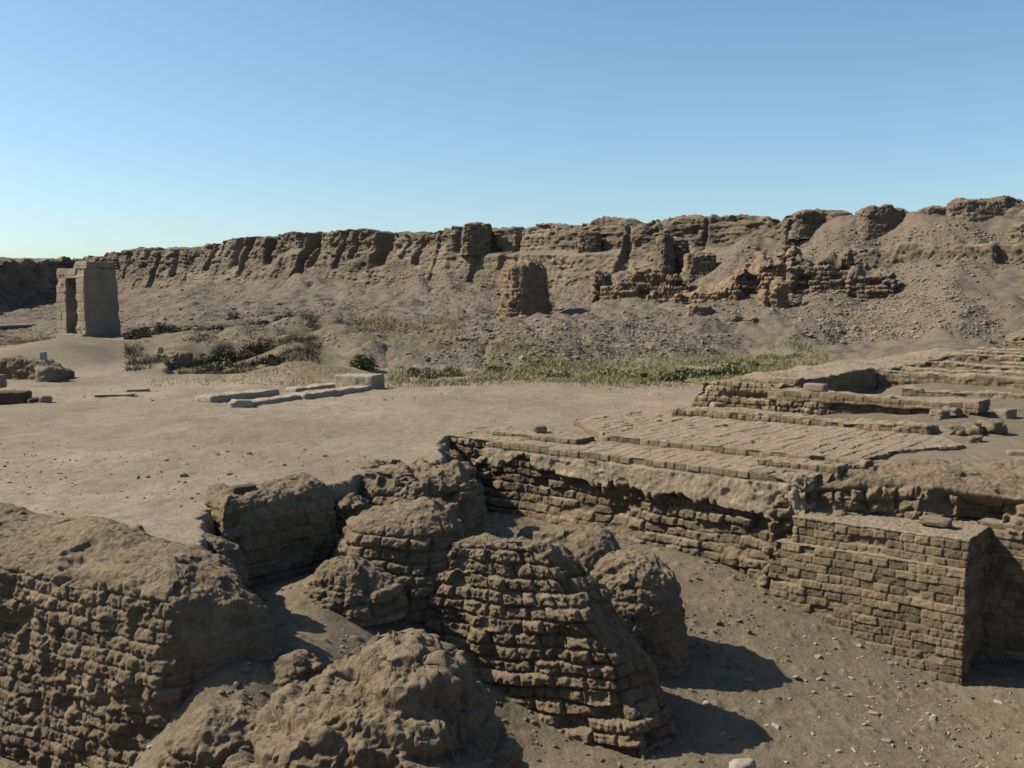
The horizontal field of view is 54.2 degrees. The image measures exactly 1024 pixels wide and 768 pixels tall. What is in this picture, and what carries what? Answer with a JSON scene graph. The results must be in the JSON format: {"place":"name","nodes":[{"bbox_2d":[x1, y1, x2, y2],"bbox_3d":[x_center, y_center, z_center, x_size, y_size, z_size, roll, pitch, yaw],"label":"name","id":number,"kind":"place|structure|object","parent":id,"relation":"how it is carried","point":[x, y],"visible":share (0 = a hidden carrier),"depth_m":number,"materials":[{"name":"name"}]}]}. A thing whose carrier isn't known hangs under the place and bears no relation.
{"place":"outdoors","nodes":[
{"label":"outdoors","id":0,"kind":"place"},
{"bbox_2d":[0,211,1023,767],"bbox_3d":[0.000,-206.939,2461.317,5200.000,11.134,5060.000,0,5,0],"label":"ground","id":1,"kind":"structure","parent":0,"point":[172,421],"depth_m":19.42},
{"bbox_2d":[0,390,31,404],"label":"stone block","id":2,"kind":"object","parent":1,"relation":"on","point":[8,397],"depth_m":25.45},
{"bbox_2d":[0,323,36,328],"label":"boundary wall","id":3,"kind":"structure","parent":1,"relation":"on","point":[4,326],"depth_m":78.67,"materials":[{"name":"stone"}]},
{"bbox_2d":[0,332,55,347],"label":"grass","id":4,"kind":"structure","parent":1,"relation":"on","point":[33,339],"depth_m":56.15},
{"bbox_2d":[0,355,74,379],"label":"brick wall","id":5,"kind":"structure","parent":1,"relation":"on","point":[16,367],"depth_m":31.44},
{"bbox_2d":[0,256,78,309],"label":"enclosure wall","id":6,"kind":"structure","parent":1,"relation":"on","point":[24,281],"depth_m":113.90,"materials":[{"name":"brick"}]},
{"bbox_2d":[35,365,64,381],"bbox_3d":[-14.368,-0.268,31.068,0.882,0.610,0.701,0,5,0],"label":"earth clod","id":7,"kind":"object","parent":1,"relation":"on","point":[49,373],"visible":0.84,"depth_m":30.81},
{"bbox_2d":[53,261,120,338],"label":"stone gate","id":8,"kind":"structure","parent":1,"relation":"on","point":[87,300],"depth_m":48.77,"materials":[{"name":"stone"}]},
{"bbox_2d":[94,393,136,396],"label":"flat stone","id":9,"kind":"object","parent":1,"relation":"on","point":[116,395],"visible":0.91,"depth_m":27.16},
{"bbox_2d":[123,330,151,339],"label":"shrub","id":10,"kind":"object","parent":1,"relation":"on","point":[133,335],"visible":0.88,"depth_m":42.85,"materials":[{"name":"green plant"}]},
{"bbox_2d":[0,502,286,767],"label":"mud brick wall","id":11,"kind":"structure","parent":1,"relation":"on","point":[118,640],"depth_m":9.49,"materials":[{"name":"brick"}]},
{"bbox_2d":[152,321,193,333],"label":"shrub","id":12,"kind":"object","parent":1,"relation":"on","point":[171,329],"visible":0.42,"depth_m":45.73,"materials":[{"name":"green plant"}]},
{"bbox_2d":[152,349,194,367],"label":"bank wall","id":13,"kind":"structure","parent":1,"relation":"on","point":[183,358],"depth_m":37.81,"materials":[{"name":"stone"}]},
{"bbox_2d":[184,324,224,330],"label":"shrub","id":14,"kind":"object","parent":1,"relation":"on","point":[218,327],"visible":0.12,"depth_m":45.02,"materials":[{"name":"green plant"}]},
{"bbox_2d":[152,698,262,767],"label":"brick clod","id":15,"kind":"object","parent":1,"relation":"on","point":[212,735],"visible":0.71,"depth_m":8.32,"materials":[{"name":"brick"}]},
{"bbox_2d":[192,352,229,366],"bbox_3d":[-11.771,-0.891,38.622,1.337,0.744,2.218,2,5,24],"label":"shrub","id":16,"kind":"object","parent":1,"relation":"on","point":[201,359],"visible":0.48,"depth_m":38.33,"materials":[{"name":"green plant"}]},
{"bbox_2d":[195,359,233,371],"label":"shrub","id":17,"kind":"object","parent":1,"relation":"on","point":[214,365],"visible":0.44,"depth_m":35.43,"materials":[{"name":"green plant"}]},
{"bbox_2d":[120,313,325,374],"bbox_3d":[-11.911,-1.967,42.300,9.151,2.133,19.997,-2,5,-22],"label":"bank scrub","id":18,"kind":"object","parent":1,"relation":"on","point":[310,349],"visible":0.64,"depth_m":37.78,"materials":[{"name":"green plant"}]},
{"bbox_2d":[204,533,248,589],"bbox_3d":[-3.445,2.277,11.224,0.980,1.231,0.803,0,5,0],"label":"brick clod","id":19,"kind":"object","parent":1,"relation":"on","point":[232,551],"visible":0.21,"depth_m":11.09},
{"bbox_2d":[208,344,255,362],"bbox_3d":[-10.872,-1.165,39.570,2.108,0.862,2.733,0,5,0],"label":"shrub","id":20,"kind":"object","parent":1,"relation":"on","point":[245,353],"visible":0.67,"depth_m":39.09,"materials":[{"name":"green plant"}]},
{"bbox_2d":[195,389,279,402],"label":"stone slab","id":21,"kind":"structure","parent":1,"relation":"on","point":[224,396],"depth_m":26.20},
{"bbox_2d":[222,366,258,373],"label":"shrub","id":22,"kind":"object","parent":1,"relation":"on","point":[248,369],"visible":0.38,"depth_m":34.32,"materials":[{"name":"green plant"}]},
{"bbox_2d":[228,399,253,407],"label":"white stone","id":23,"kind":"object","parent":1,"relation":"on","point":[239,403],"visible":0.77,"depth_m":24.31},
{"bbox_2d":[247,341,275,355],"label":"shrub","id":24,"kind":"object","parent":1,"relation":"on","point":[259,348],"visible":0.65,"depth_m":39.36,"materials":[{"name":"green plant"}]},
{"bbox_2d":[248,353,286,365],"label":"shrub","id":25,"kind":"object","parent":1,"relation":"on","point":[270,360],"visible":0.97,"depth_m":34.80,"materials":[{"name":"green plant"}]},
{"bbox_2d":[204,472,341,589],"bbox_3d":[-3.187,2.265,13.077,2.081,2.106,1.397,-4,6,-39],"label":"wall stub","id":26,"kind":"object","parent":1,"relation":"on","point":[279,529],"depth_m":12.69,"materials":[{"name":"brick"}]},
{"bbox_2d":[230,484,255,492],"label":"flat stone","id":27,"kind":"object","parent":26,"relation":"on","point":[242,488],"visible":1,"depth_m":12.59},
{"bbox_2d":[245,394,300,405],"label":"stone slab","id":28,"kind":"structure","parent":1,"relation":"on","point":[274,399],"depth_m":25.64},
{"bbox_2d":[268,649,324,688],"bbox_3d":[-2.043,2.785,9.439,0.581,0.529,0.756,5,7,43],"label":"brick clod","id":29,"kind":"object","parent":1,"relation":"on","point":[298,666],"visible":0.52,"depth_m":9.29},
{"bbox_2d":[285,382,335,391],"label":"stone slab","id":30,"kind":"structure","parent":1,"relation":"on","point":[311,387],"depth_m":29.18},
{"bbox_2d":[291,385,370,398],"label":"stone slab","id":31,"kind":"structure","parent":1,"relation":"on","point":[319,393],"depth_m":27.53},
{"bbox_2d":[0,381,689,514],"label":"court pebbles","id":32,"kind":"object","parent":1,"relation":"on","point":[183,474],"visible":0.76,"depth_m":15.56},
{"bbox_2d":[334,492,371,536],"bbox_3d":[-2.275,2.096,13.959,0.814,1.179,0.646,-3,5,-28],"label":"brick clod","id":33,"kind":"object","parent":1,"relation":"on","point":[347,506],"visible":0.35,"depth_m":13.73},
{"bbox_2d":[299,555,407,626],"bbox_3d":[-1.966,2.408,12.008,1.463,0.706,1.123,0,5,0],"label":"brick clod","id":34,"kind":"object","parent":1,"relation":"on","point":[360,591],"visible":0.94,"depth_m":11.66,"materials":[{"name":"brick"}]},
{"bbox_2d":[335,373,384,388],"bbox_3d":[-4.521,-0.025,29.713,1.339,0.583,0.814,2,5,22],"label":"stone block","id":35,"kind":"object","parent":1,"relation":"on","point":[374,381],"depth_m":29.41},
{"bbox_2d":[347,354,376,370],"bbox_3d":[-5.262,-0.775,35.192,1.043,0.721,1.541,-1,5,-7],"label":"shrub","id":36,"kind":"object","parent":1,"relation":"on","point":[361,362],"visible":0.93,"depth_m":34.63,"materials":[{"name":"green plant"}]},
{"bbox_2d":[222,628,528,767],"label":"brick stump","id":37,"kind":"object","parent":1,"relation":"on","point":[412,698],"visible":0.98,"depth_m":7.98,"materials":[{"name":"brick"}]},
{"bbox_2d":[332,496,463,627],"bbox_3d":[-1.568,2.595,12.854,2.233,2.296,1.725,0,5,0],"label":"brick stump","id":38,"kind":"object","parent":1,"relation":"on","point":[409,543],"visible":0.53,"depth_m":12.30,"materials":[{"name":"brick"}]},
{"bbox_2d":[350,314,463,333],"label":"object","id":39,"kind":"structure","parent":1,"relation":"on","point":[391,320],"depth_m":48.34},
{"bbox_2d":[358,458,486,537],"bbox_3d":[-1.575,2.096,14.880,2.590,1.978,2.171,0,5,0],"label":"wall stub","id":40,"kind":"object","parent":1,"relation":"on","point":[456,486],"depth_m":14.49,"materials":[{"name":"brick"}]},
{"bbox_2d":[407,366,450,378],"bbox_3d":[-2.879,-0.354,33.539,1.431,0.467,1.300,5,7,43],"label":"shrub","id":41,"kind":"object","parent":1,"relation":"on","point":[426,372],"visible":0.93,"depth_m":33.31,"materials":[{"name":"green plant"}]},
{"bbox_2d":[151,361,717,387],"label":"dry grass","id":42,"kind":"structure","parent":1,"relation":"on","point":[464,384],"depth_m":31.45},
{"bbox_2d":[439,365,465,376],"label":"shrub","id":43,"kind":"object","parent":1,"relation":"on","point":[453,371],"visible":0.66,"depth_m":34.05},
{"bbox_2d":[446,448,462,461],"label":"brick clod","id":44,"kind":"object","parent":1,"relation":"on","point":[451,454],"visible":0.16,"depth_m":18.16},
{"bbox_2d":[0,221,1023,368],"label":"scree","id":45,"kind":"structure","parent":1,"relation":"on","point":[918,327],"depth_m":51.81,"materials":[{"name":"gravel"}]},
{"bbox_2d":[495,260,552,317],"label":"brick fragment","id":46,"kind":"object","parent":1,"relation":"on","point":[524,288],"visible":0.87,"depth_m":60.59,"materials":[{"name":"brick"}]},
{"bbox_2d":[73,197,1023,290],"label":"enclosure wall","id":47,"kind":"structure","parent":1,"relation":"on","point":[365,256],"depth_m":92.81,"materials":[{"name":"brick"}]},
{"bbox_2d":[459,222,491,255],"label":"brick fragment","id":48,"kind":"object","parent":47,"relation":"on","point":[476,238],"visible":0.93,"depth_m":88.27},
{"bbox_2d":[576,231,601,252],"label":"brick fragment","id":49,"kind":"object","parent":47,"relation":"attached to","point":[588,241],"visible":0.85,"depth_m":80.83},
{"bbox_2d":[787,209,825,239],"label":"brick fragment","id":50,"kind":"object","parent":47,"relation":"on","point":[805,223],"visible":0.83,"depth_m":67.00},
{"bbox_2d":[918,205,946,217],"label":"brick fragment","id":51,"kind":"object","parent":47,"relation":"on","point":[928,211],"visible":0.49,"depth_m":62.29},
{"bbox_2d":[945,196,1023,221],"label":"brick fragment","id":52,"kind":"object","parent":47,"relation":"on","point":[973,210],"visible":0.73,"depth_m":60.66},
{"bbox_2d":[423,533,676,759],"bbox_3d":[0.456,3.159,12.095,3.439,2.717,1.450,2,5,23],"label":"brick stump","id":53,"kind":"object","parent":1,"relation":"on","point":[540,626],"visible":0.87,"depth_m":11.57,"materials":[{"name":"brick"}]},
{"bbox_2d":[535,369,572,376],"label":"shrub","id":54,"kind":"object","parent":1,"relation":"on","point":[549,373],"visible":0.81,"depth_m":33.99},
{"bbox_2d":[516,524,620,572],"bbox_3d":[0.790,2.688,14.732,2.244,1.236,1.498,0,5,0],"label":"earth mound","id":55,"kind":"object","parent":1,"relation":"on","point":[589,546],"visible":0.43,"depth_m":14.34,"materials":[{"name":"soil"}]},
{"bbox_2d":[588,269,612,299],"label":"brick fragment","id":56,"kind":"object","parent":1,"relation":"on","point":[605,275],"visible":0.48,"depth_m":66.64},
{"bbox_2d":[384,329,833,388],"bbox_3d":[7.596,-1.205,39.003,28.444,1.316,11.846,-5,7,-43],"label":"grass strip","id":57,"kind":"object","parent":1,"relation":"on","point":[783,364],"depth_m":36.67,"materials":[{"name":"plant"}]},
{"bbox_2d":[591,366,637,377],"bbox_3d":[3.628,-0.383,35.111,1.948,0.510,1.444,2,5,24],"label":"shrub","id":58,"kind":"object","parent":1,"relation":"on","point":[608,371],"visible":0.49,"depth_m":34.88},
{"bbox_2d":[447,424,821,578],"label":"platform wall","id":59,"kind":"structure","parent":1,"relation":"on","point":[716,508],"depth_m":16.58,"materials":[{"name":"brick"}]},
{"bbox_2d":[492,428,594,444],"bbox_3d":[0.580,1.013,18.886,2.032,0.223,0.639,4,6,39],"label":"brick course","id":60,"kind":"object","parent":59,"relation":"on","point":[563,438],"visible":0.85,"depth_m":18.60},
{"bbox_2d":[758,456,847,479],"bbox_3d":[4.516,1.286,15.554,1.353,0.237,0.506,4,6,38],"label":"brick course","id":61,"kind":"object","parent":59,"relation":"on","point":[826,468],"visible":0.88,"depth_m":15.36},
{"bbox_2d":[590,548,690,678],"bbox_3d":[1.535,3.210,13.054,1.834,2.050,1.433,0,5,0],"label":"brick stump","id":62,"kind":"object","parent":1,"relation":"on","point":[645,591],"visible":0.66,"depth_m":12.62,"materials":[{"name":"brick"}]},
{"bbox_2d":[591,265,697,302],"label":"brick ruin","id":63,"kind":"object","parent":1,"relation":"on","point":[663,284],"visible":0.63,"depth_m":63.70,"materials":[{"name":"brick"}]},
{"bbox_2d":[638,370,687,381],"bbox_3d":[4.859,-0.217,32.120,1.651,0.536,0.878,0,5,0],"label":"shrub","id":64,"kind":"object","parent":1,"relation":"on","point":[672,375],"visible":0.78,"depth_m":32.08,"materials":[{"name":"green plant"}]},
{"bbox_2d":[654,233,675,272],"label":"brick fragment","id":65,"kind":"object","parent":1,"relation":"on","point":[665,255],"visible":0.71,"depth_m":70.90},
{"bbox_2d":[673,236,689,274],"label":"brick fragment","id":66,"kind":"object","parent":1,"relation":"on","point":[681,247],"visible":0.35,"depth_m":71.88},
{"bbox_2d":[673,366,704,377],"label":"shrub","id":67,"kind":"object","parent":1,"relation":"on","point":[693,372],"visible":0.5,"depth_m":34.45,"materials":[{"name":"green plant"}]},
{"bbox_2d":[680,251,716,281],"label":"brick fragment","id":68,"kind":"object","parent":1,"relation":"on","point":[697,265],"visible":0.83,"depth_m":68.79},
{"bbox_2d":[685,302,713,317],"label":"brick fragment","id":69,"kind":"object","parent":1,"relation":"on","point":[694,309],"visible":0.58,"depth_m":55.52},
{"bbox_2d":[673,276,745,303],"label":"brick ruin","id":70,"kind":"object","parent":1,"relation":"on","point":[725,289],"visible":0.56,"depth_m":60.07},
{"bbox_2d":[699,360,751,375],"bbox_3d":[7.335,-0.494,34.693,2.270,0.705,1.223,3,5,28],"label":"shrub","id":71,"kind":"object","parent":1,"relation":"on","point":[733,368],"visible":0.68,"depth_m":34.47,"materials":[{"name":"green plant"}]},
{"bbox_2d":[691,378,793,410],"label":"brick wall","id":72,"kind":"structure","parent":1,"relation":"on","point":[733,392],"depth_m":23.96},
{"bbox_2d":[729,758,755,767],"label":"white stone","id":73,"kind":"object","parent":1,"relation":"on","point":[743,763],"visible":1,"depth_m":10.80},
{"bbox_2d":[730,315,757,323],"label":"brick fragment","id":74,"kind":"object","parent":1,"relation":"on","point":[739,318],"visible":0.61,"depth_m":54.06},
{"bbox_2d":[726,359,776,367],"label":"shrub","id":75,"kind":"object","parent":1,"relation":"on","point":[752,364],"visible":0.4,"depth_m":37.98,"materials":[{"name":"green plant"}]},
{"bbox_2d":[756,289,770,306],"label":"brick fragment","id":76,"kind":"object","parent":1,"relation":"on","point":[762,296],"visible":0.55,"depth_m":57.20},
{"bbox_2d":[733,245,802,295],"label":"brick ruin","id":77,"kind":"object","parent":1,"relation":"on","point":[759,272],"visible":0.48,"depth_m":60.14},
{"bbox_2d":[767,278,789,308],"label":"brick fragment","id":78,"kind":"object","parent":1,"relation":"on","point":[779,293],"visible":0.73,"depth_m":56.97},
{"bbox_2d":[754,352,805,359],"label":"shrub","id":79,"kind":"object","parent":1,"relation":"on","point":[773,357],"visible":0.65,"depth_m":44.45,"materials":[{"name":"green plant"}]},
{"bbox_2d":[775,218,799,255],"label":"brick fragment","id":80,"kind":"object","parent":1,"relation":"on","point":[784,244],"visible":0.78,"depth_m":67.41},
{"bbox_2d":[672,405,939,434],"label":"brick wall","id":81,"kind":"structure","parent":1,"relation":"on","point":[909,426],"depth_m":19.89,"materials":[{"name":"brick"}]},
{"bbox_2d":[786,249,857,296],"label":"brick ruin","id":82,"kind":"object","parent":1,"relation":"on","point":[827,272],"visible":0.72,"depth_m":58.36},
{"bbox_2d":[734,348,966,393],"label":"flat topped wall","id":83,"kind":"structure","parent":1,"relation":"on","point":[859,376],"depth_m":26.79,"materials":[{"name":"brick"}]},
{"bbox_2d":[844,262,899,301],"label":"brick ruin","id":84,"kind":"object","parent":1,"relation":"on","point":[864,280],"visible":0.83,"depth_m":56.56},
{"bbox_2d":[767,387,990,415],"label":"brick wall","id":85,"kind":"structure","parent":1,"relation":"on","point":[795,400],"depth_m":22.12,"materials":[{"name":"brick"}]},
{"bbox_2d":[803,383,828,391],"bbox_3d":[6.989,0.082,22.962,0.541,0.205,0.310,4,6,38],"label":"stone block","id":86,"kind":"object","parent":85,"relation":"on","point":[816,387],"depth_m":22.83,"materials":[{"name":"stone"}]},
{"bbox_2d":[768,513,990,684],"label":"terrace wall","id":87,"kind":"structure","parent":1,"relation":"on","point":[912,594],"depth_m":13.78,"materials":[{"name":"brick"}]},
{"bbox_2d":[919,515,952,527],"bbox_3d":[5.948,1.931,14.045,0.448,0.133,0.218,4,6,37],"label":"ledge stone","id":88,"kind":"object","parent":87,"relation":"on","point":[936,521],"visible":1,"depth_m":13.97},
{"bbox_2d":[854,204,904,238],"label":"boulder","id":89,"kind":"object","parent":1,"relation":"on","point":[873,221],"visible":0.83,"depth_m":63.80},
{"bbox_2d":[756,457,1023,589],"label":"rubble bank","id":90,"kind":"structure","parent":1,"relation":"on","point":[910,489],"depth_m":14.68,"materials":[{"name":"brick"}]},
{"bbox_2d":[821,677,1006,767],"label":"pit straw","id":91,"kind":"object","parent":1,"relation":"on","point":[918,724],"visible":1,"depth_m":12.03,"materials":[{"name":"beige plant"}]},
{"bbox_2d":[841,241,998,268],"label":"retaining wall","id":92,"kind":"structure","parent":1,"relation":"on","point":[899,254],"depth_m":59.09,"materials":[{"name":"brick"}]},
{"bbox_2d":[929,409,949,419],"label":"earth clod","id":93,"kind":"object","parent":1,"relation":"on","point":[939,414],"visible":0.92,"depth_m":20.18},
{"bbox_2d":[876,369,1023,388],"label":"brick wall","id":94,"kind":"structure","parent":1,"relation":"on","point":[888,378],"depth_m":26.44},
{"bbox_2d":[942,405,963,417],"bbox_3d":[9.021,0.588,20.540,0.398,0.278,0.482,4,6,41],"label":"earth clod","id":95,"kind":"object","parent":1,"relation":"on","point":[956,412],"visible":0.59,"depth_m":20.37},
{"bbox_2d":[947,423,965,435],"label":"earth clod","id":96,"kind":"object","parent":1,"relation":"on","point":[958,429],"visible":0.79,"depth_m":18.23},
{"bbox_2d":[901,385,1023,398],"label":"brick wall","id":97,"kind":"structure","parent":1,"relation":"on","point":[909,391],"depth_m":23.84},
{"bbox_2d":[901,366,1023,376],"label":"brick wall","id":98,"kind":"structure","parent":1,"relation":"on","point":[910,369],"depth_m":27.93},
{"bbox_2d":[916,360,1023,370],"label":"brick wall","id":99,"kind":"structure","parent":1,"relation":"on","point":[953,365],"depth_m":29.49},
{"bbox_2d":[963,422,982,435],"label":"earth clod","id":100,"kind":"object","parent":1,"relation":"on","point":[973,428],"visible":0.72,"depth_m":18.15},
{"bbox_2d":[967,435,982,442],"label":"earth clod","id":101,"kind":"object","parent":1,"relation":"on","point":[974,438],"visible":0.97,"depth_m":17.57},
{"bbox_2d":[949,352,1023,363],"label":"brick wall","id":102,"kind":"structure","parent":1,"relation":"on","point":[972,357],"depth_m":32.72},
{"bbox_2d":[977,418,1007,434],"bbox_3d":[8.844,0.812,18.544,0.465,0.334,0.567,-2,5,-23],"label":"earth clod","id":103,"kind":"object","parent":1,"relation":"on","point":[994,426],"visible":0.64,"depth_m":18.36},
{"bbox_2d":[964,349,1023,354],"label":"brick wall","id":104,"kind":"structure","parent":1,"relation":"on","point":[986,352],"depth_m":34.70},
{"bbox_2d":[977,517,1023,664],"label":"terrace wall","id":105,"kind":"structure","parent":1,"relation":"on","point":[1003,631],"depth_m":13.89,"materials":[{"name":"brick"}]},
{"bbox_2d":[977,346,1023,352],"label":"brick wall","id":106,"kind":"structure","parent":1,"relation":"on","point":[1002,349],"depth_m":36.49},
{"bbox_2d":[983,329,1023,344],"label":"rubble wall","id":107,"kind":"structure","parent":1,"relation":"on","point":[1017,335],"depth_m":40.95,"materials":[{"name":"stone"}]},
{"bbox_2d":[994,408,1016,418],"bbox_3d":[10.176,0.620,20.624,0.412,0.229,0.312,-3,6,-35],"label":"stone block","id":108,"kind":"object","parent":1,"relation":"on","point":[1006,413],"depth_m":20.50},
{"bbox_2d":[989,241,1023,263],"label":"retaining wall","id":109,"kind":"structure","parent":1,"relation":"on","point":[1010,253],"depth_m":55.93,"materials":[{"name":"stone"}]},
{"bbox_2d":[1005,339,1023,347],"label":"brick wall","id":110,"kind":"structure","parent":1,"relation":"on","point":[1018,343],"depth_m":40.29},
{"bbox_2d":[1006,222,1023,243],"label":"brick fragment","id":111,"kind":"object","parent":1,"relation":"on","point":[1015,235],"visible":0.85,"depth_m":57.60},
{"bbox_2d":[1006,449,1023,455],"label":"stone block","id":112,"kind":"object","parent":1,"relation":"on","point":[1010,452],"depth_m":16.00,"materials":[{"name":"stone"}]},
{"bbox_2d":[0,0,1023,258],"label":"sky","id":113,"kind":"structure","parent":0,"point":[125,124],"materials":[{"name":"blue"}]},
{"bbox_2d":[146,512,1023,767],"bbox_3d":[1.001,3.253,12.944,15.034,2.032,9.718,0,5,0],"label":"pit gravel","id":114,"kind":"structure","parent":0,"point":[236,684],"depth_m":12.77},
{"bbox_2d":[573,411,965,464],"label":"brick pavement","id":115,"kind":"structure","parent":0,"point":[763,439],"depth_m":18.04,"materials":[{"name":"brick"}]},
{"bbox_2d":[854,458,873,468],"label":"loose stone","id":116,"kind":"object","parent":115,"relation":"on","point":[864,463],"visible":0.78,"depth_m":15.45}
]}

